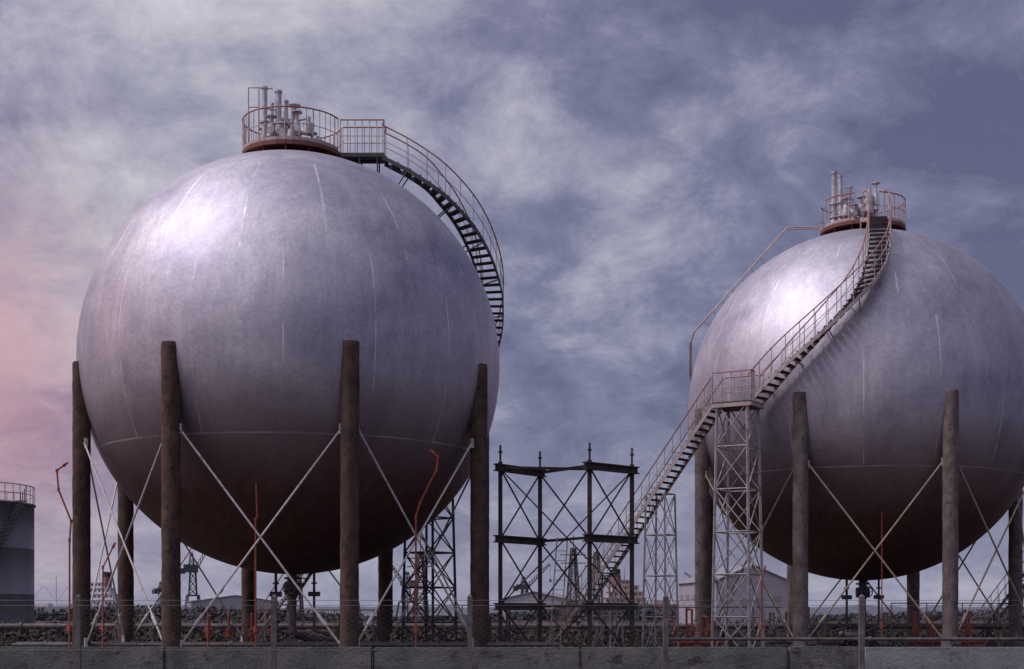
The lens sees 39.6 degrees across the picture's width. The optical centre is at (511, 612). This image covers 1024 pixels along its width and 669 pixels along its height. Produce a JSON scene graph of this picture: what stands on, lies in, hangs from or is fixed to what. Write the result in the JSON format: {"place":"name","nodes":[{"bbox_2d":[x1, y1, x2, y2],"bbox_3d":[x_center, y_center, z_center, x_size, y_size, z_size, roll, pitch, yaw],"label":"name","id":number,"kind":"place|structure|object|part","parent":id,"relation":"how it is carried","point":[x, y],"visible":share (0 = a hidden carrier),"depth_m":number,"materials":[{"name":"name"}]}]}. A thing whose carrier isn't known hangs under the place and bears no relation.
{"place":"outdoors","nodes":[
{"label":"outdoors","id":0,"kind":"place"},
{"bbox_2d":[0,0,1023,607],"label":"sky","id":1,"kind":"structure","parent":0,"point":[628,163],"materials":[{"name":"grey"}]},
{"bbox_2d":[7,619,1023,665],"bbox_3d":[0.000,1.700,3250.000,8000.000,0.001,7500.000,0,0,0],"label":"ground","id":2,"kind":"structure","parent":0,"point":[546,621],"depth_m":274.35,"materials":[{"name":"grey concrete"}]},
{"bbox_2d":[0,482,35,630],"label":"storage tank","id":3,"kind":"object","parent":2,"relation":"on","point":[17,550],"visible":0.97,"depth_m":88.35,"materials":[{"name":"grey metal"}]},
{"bbox_2d":[55,462,73,646],"bbox_3d":[-14.162,-1.543,45.000,0.565,6.487,0.232,0,0,0],"label":"sprinkler standpipe","id":4,"kind":"object","parent":2,"relation":"on","point":[69,628],"visible":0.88,"depth_m":44.97,"materials":[{"name":"red metal"}]},
{"bbox_2d":[99,542,115,646],"bbox_3d":[-12.456,-0.237,43.800,0.527,3.874,0.232,0,0,0],"label":"sprinkler standpipe","id":5,"kind":"object","parent":2,"relation":"on","point":[103,628],"visible":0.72,"depth_m":43.78,"materials":[{"name":"red metal"}]},
{"bbox_2d":[109,620,161,646],"bbox_3d":[-13.678,0.883,52.387,2.400,1.634,0.885,0,0,-17],"label":"valve manifold","id":6,"kind":"object","parent":2,"relation":"on","point":[153,632],"visible":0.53,"depth_m":52.16,"materials":[{"name":"metal"}]},
{"bbox_2d":[152,582,160,609],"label":"harbour crane","id":7,"kind":"object","parent":2,"relation":"on","point":[156,590],"visible":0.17,"depth_m":518.20,"materials":[{"name":"metal"}]},
{"bbox_2d":[181,552,204,609],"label":"harbour crane","id":8,"kind":"object","parent":2,"relation":"on","point":[189,568],"visible":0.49,"depth_m":409.04,"materials":[{"name":"metal"}]},
{"bbox_2d":[204,589,223,646],"bbox_3d":[-9.114,0.472,43.500,0.611,2.455,0.232,0,0,0],"label":"sprinkler standpipe","id":9,"kind":"object","parent":2,"relation":"on","point":[207,628],"visible":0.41,"depth_m":43.48,"materials":[{"name":"red metal"}]},
{"bbox_2d":[187,595,279,618],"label":"warehouse","id":10,"kind":"structure","parent":2,"relation":"on","point":[234,597],"depth_m":359.56,"materials":[{"name":"grey metal"}]},
{"bbox_2d":[202,611,289,646],"bbox_3d":[-9.400,0.819,50.373,3.100,1.762,0.885,0,0,-11],"label":"valve manifold","id":11,"kind":"object","parent":2,"relation":"on","point":[251,634],"visible":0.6,"depth_m":50.09,"materials":[{"name":"red paint"}]},
{"bbox_2d":[251,483,259,646],"bbox_3d":[-7.606,-1.594,42.754,0.454,6.588,0.232,0,0,-30],"label":"sprinkler standpipe","id":12,"kind":"object","parent":2,"relation":"on","point":[255,628],"visible":0.6,"depth_m":42.67,"materials":[{"name":"red metal"}]},
{"bbox_2d":[9,641,560,646],"bbox_3d":[-7.250,1.304,45.700,17.620,0.791,0.900,0,0,0],"label":"pipeline","id":13,"kind":"object","parent":2,"relation":"on","point":[227,644],"visible":0.58,"depth_m":45.46,"materials":[{"name":"metal"}]},
{"bbox_2d":[72,86,499,646],"bbox_3d":[-7.306,-8.020,48.215,14.001,19.440,14.324,0,0,45],"label":"gas storage sphere","id":14,"kind":"object","parent":2,"relation":"on","point":[290,321],"visible":0.96,"depth_m":42.83,"materials":[{"name":"metal"}]},
{"bbox_2d":[286,574,304,622],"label":"lattice mast","id":15,"kind":"object","parent":2,"relation":"on","point":[302,618],"visible":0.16,"depth_m":104.68,"materials":[{"name":"metal"}]},
{"bbox_2d":[257,610,374,647],"bbox_3d":[-7.411,0.789,54.500,4.821,1.821,0.043,0,0,0],"label":"yard railing","id":16,"kind":"object","parent":2,"relation":"on","point":[322,610],"visible":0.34,"depth_m":54.48,"materials":[{"name":"metal"}]},
{"bbox_2d":[331,609,397,649],"bbox_3d":[-5.300,0.788,51.127,2.400,1.825,0.885,0,0,0],"label":"valve manifold","id":17,"kind":"object","parent":2,"relation":"on","point":[378,633],"visible":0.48,"depth_m":50.94,"materials":[{"name":"metal"}]},
{"bbox_2d":[257,119,503,646],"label":"external staircase","id":18,"kind":"structure","parent":2,"relation":"on","point":[426,185],"depth_m":49.63,"materials":[{"name":"metal"}]},
{"bbox_2d":[393,563,414,617],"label":"harbour crane","id":19,"kind":"object","parent":2,"relation":"on","point":[411,583],"visible":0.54,"depth_m":429.26,"materials":[{"name":"metal"}]},
{"bbox_2d":[407,538,430,620],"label":"lattice mast","id":20,"kind":"object","parent":2,"relation":"on","point":[420,556],"visible":0.36,"depth_m":111.80,"materials":[{"name":"metal"}]},
{"bbox_2d":[412,449,438,646],"bbox_3d":[-2.607,-1.624,42.900,0.825,6.648,0.232,0,0,0],"label":"sprinkler standpipe","id":21,"kind":"object","parent":2,"relation":"on","point":[415,629],"visible":0.91,"depth_m":42.87,"materials":[{"name":"red metal"}]},
{"bbox_2d":[0,647,857,668],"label":"panels","id":22,"kind":"object","parent":2,"relation":"on","point":[543,656],"visible":0.94,"depth_m":20.52,"materials":[{"name":"concrete"}]},
{"bbox_2d":[424,606,537,646],"bbox_3d":[-1.161,0.689,57.000,4.721,2.021,0.043,0,0,0],"label":"yard railing","id":23,"kind":"object","parent":2,"relation":"on","point":[462,627],"visible":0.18,"depth_m":56.98,"materials":[{"name":"metal"}]},
{"bbox_2d":[460,610,524,646],"bbox_3d":[-0.693,0.722,51.945,2.400,1.956,0.885,0,0,11],"label":"valve manifold","id":24,"kind":"object","parent":2,"relation":"on","point":[507,632],"visible":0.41,"depth_m":51.78,"materials":[{"name":"metal"}]},
{"bbox_2d":[0,636,1012,668],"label":"weeds","id":25,"kind":"object","parent":2,"relation":"on","point":[851,645],"visible":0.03,"depth_m":55.64,"materials":[{"name":"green plant"}]},
{"bbox_2d":[0,594,1023,668],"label":"chain link fence","id":26,"kind":"object","parent":2,"relation":"on","point":[78,600],"visible":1,"depth_m":19.55,"materials":[{"name":"metal"}]},
{"bbox_2d":[0,611,1023,647],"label":"scrub vegetation","id":27,"kind":"object","parent":2,"relation":"on","point":[50,633],"visible":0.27,"depth_m":67.14,"materials":[{"name":"plant"}]},
{"bbox_2d":[0,622,1023,648],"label":"pipeline","id":28,"kind":"object","parent":2,"relation":"on","point":[61,626],"visible":0.4,"depth_m":60.91,"materials":[{"name":"metal"}]},
{"bbox_2d":[34,601,1023,620],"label":"distant trees","id":29,"kind":"object","parent":2,"relation":"on","point":[196,614],"visible":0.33,"depth_m":288.37,"materials":[{"name":"green plant"}]},
{"bbox_2d":[513,564,551,593],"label":"harbour crane","id":30,"kind":"object","parent":2,"relation":"on","point":[523,586],"visible":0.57,"depth_m":449.63,"materials":[{"name":"metal"}]},
{"bbox_2d":[493,443,639,664],"bbox_3d":[1.828,-1.884,46.936,4.700,7.172,2.713,0,0,12],"label":"pipe rack frame","id":31,"kind":"object","parent":2,"relation":"on","point":[589,466],"visible":0.77,"depth_m":46.70,"materials":[{"name":"dark painted steel"}]},
{"bbox_2d":[560,535,585,622],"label":"lattice mast","id":32,"kind":"object","parent":2,"relation":"on","point":[575,563],"visible":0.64,"depth_m":129.83,"materials":[{"name":"metal"}]},
{"bbox_2d":[584,542,606,622],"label":"lattice mast","id":33,"kind":"object","parent":2,"relation":"on","point":[594,563],"visible":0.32,"depth_m":159.76,"materials":[{"name":"metal"}]},
{"bbox_2d":[662,608,724,646],"bbox_3d":[7.022,0.748,54.387,2.400,1.905,0.885,0,0,-17],"label":"valve manifold","id":34,"kind":"object","parent":2,"relation":"on","point":[692,643],"visible":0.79,"depth_m":54.29,"materials":[{"name":"red paint"}]},
{"bbox_2d":[634,607,782,644],"bbox_3d":[7.189,0.739,52.500,5.621,1.921,0.043,0,0,0],"label":"yard railing","id":35,"kind":"object","parent":2,"relation":"on","point":[671,630],"visible":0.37,"depth_m":52.48,"materials":[{"name":"metal"}]},
{"bbox_2d":[549,189,891,646],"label":"external staircase","id":36,"kind":"structure","parent":2,"relation":"on","point":[748,405],"depth_m":52.26,"materials":[{"name":"metal"}]},
{"bbox_2d":[758,565,765,646],"bbox_3d":[8.808,0.009,50.193,0.260,3.382,0.239,0,0,39],"label":"sprinkler standpipe","id":37,"kind":"object","parent":2,"relation":"on","point":[761,626],"visible":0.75,"depth_m":50.18,"materials":[{"name":"red metal"}]},
{"bbox_2d":[765,607,842,646],"bbox_3d":[11.531,0.705,56.251,3.100,1.990,0.885,0,0,-6],"label":"valve manifold","id":38,"kind":"object","parent":2,"relation":"on","point":[824,630],"visible":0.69,"depth_m":56.11,"materials":[{"name":"metal"}]},
{"bbox_2d":[668,637,1023,646],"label":"pipeline","id":39,"kind":"object","parent":2,"relation":"on","point":[814,640],"visible":0.86,"depth_m":49.45,"materials":[{"name":"metal"}]},
{"bbox_2d":[688,171,1023,649],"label":"gas storage sphere","id":40,"kind":"object","parent":2,"relation":"on","point":[897,401],"visible":0.87,"depth_m":52.10,"materials":[{"name":"metal"}]},
{"bbox_2d":[689,226,819,380],"bbox_3d":[9.289,-7.297,58.560,6.027,16.795,3.446,0,0,42],"label":"fire water riser","id":41,"kind":"object","parent":40,"relation":"attached to","point":[743,276],"visible":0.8,"depth_m":57.86,"materials":[{"name":"metal"}]},
{"bbox_2d":[878,513,884,636],"bbox_3d":[13.581,-1.607,52.336,0.239,6.614,0.316,0,0,-28],"label":"sprinkler standpipe","id":42,"kind":"object","parent":2,"relation":"on","point":[881,625],"visible":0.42,"depth_m":52.28,"materials":[{"name":"red metal"}]},
{"bbox_2d":[865,647,1023,668],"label":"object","id":43,"kind":"object","parent":2,"relation":"on","point":[938,663],"visible":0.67,"depth_m":20.53,"materials":[{"name":"concrete"}]},
{"bbox_2d":[906,610,988,646],"bbox_3d":[17.456,0.784,57.001,3.100,1.832,0.885,0,0,6],"label":"valve manifold","id":44,"kind":"object","parent":2,"relation":"on","point":[969,630],"visible":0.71,"depth_m":56.90,"materials":[{"name":"red paint"}]},
{"bbox_2d":[891,603,1023,646],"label":"yard railing","id":45,"kind":"object","parent":2,"relation":"on","point":[926,625],"visible":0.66,"depth_m":59.98,"materials":[{"name":"metal"}]},
{"bbox_2d":[970,550,1023,644],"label":"service steps","id":46,"kind":"structure","parent":2,"relation":"on","point":[993,616],"depth_m":63.17,"materials":[{"name":"metal"}]},
{"bbox_2d":[157,614,898,618],"bbox_3d":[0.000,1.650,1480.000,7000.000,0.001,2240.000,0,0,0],"label":"water","id":47,"kind":"structure","parent":0,"point":[365,615],"depth_m":1294.52,"materials":[{"name":"grey liquid"}]},
{"bbox_2d":[34,568,117,613],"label":"cargo ship","id":48,"kind":"object","parent":47,"relation":"on","point":[110,594],"visible":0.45,"depth_m":477.04,"materials":[{"name":"black paint"}]},
{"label":"windows","id":49,"kind":"part","parent":48,"relation":"part of","materials":[{"name":"glass"}]},
{"bbox_2d":[603,566,694,618],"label":"cargo ship","id":50,"kind":"object","parent":47,"relation":"on","point":[625,586],"visible":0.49,"depth_m":397.35,"materials":[{"name":"black paint"}]},
{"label":"windows","id":51,"kind":"part","parent":50,"relation":"part of","materials":[{"name":"black glass"}]},
{"bbox_2d":[34,604,1023,613],"bbox_3d":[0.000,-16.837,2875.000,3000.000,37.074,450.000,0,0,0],"label":"hills","id":52,"kind":"structure","parent":0,"point":[869,609],"depth_m":2708.84,"materials":[{"name":"grey"}]},
{"bbox_2d":[503,591,585,619],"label":"warehouse","id":53,"kind":"structure","parent":0,"point":[527,596],"depth_m":330.28,"materials":[{"name":"grey metal"}]},
{"bbox_2d":[678,564,786,622],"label":"warehouse","id":54,"kind":"structure","parent":0,"point":[776,584],"depth_m":200.26,"materials":[{"name":"grey metal"}]},
{"bbox_2d":[680,594,780,622],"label":"door and windows","id":55,"kind":"structure","parent":54,"relation":"in","point":[681,596],"depth_m":200.00,"materials":[{"name":"metal"}]}
]}

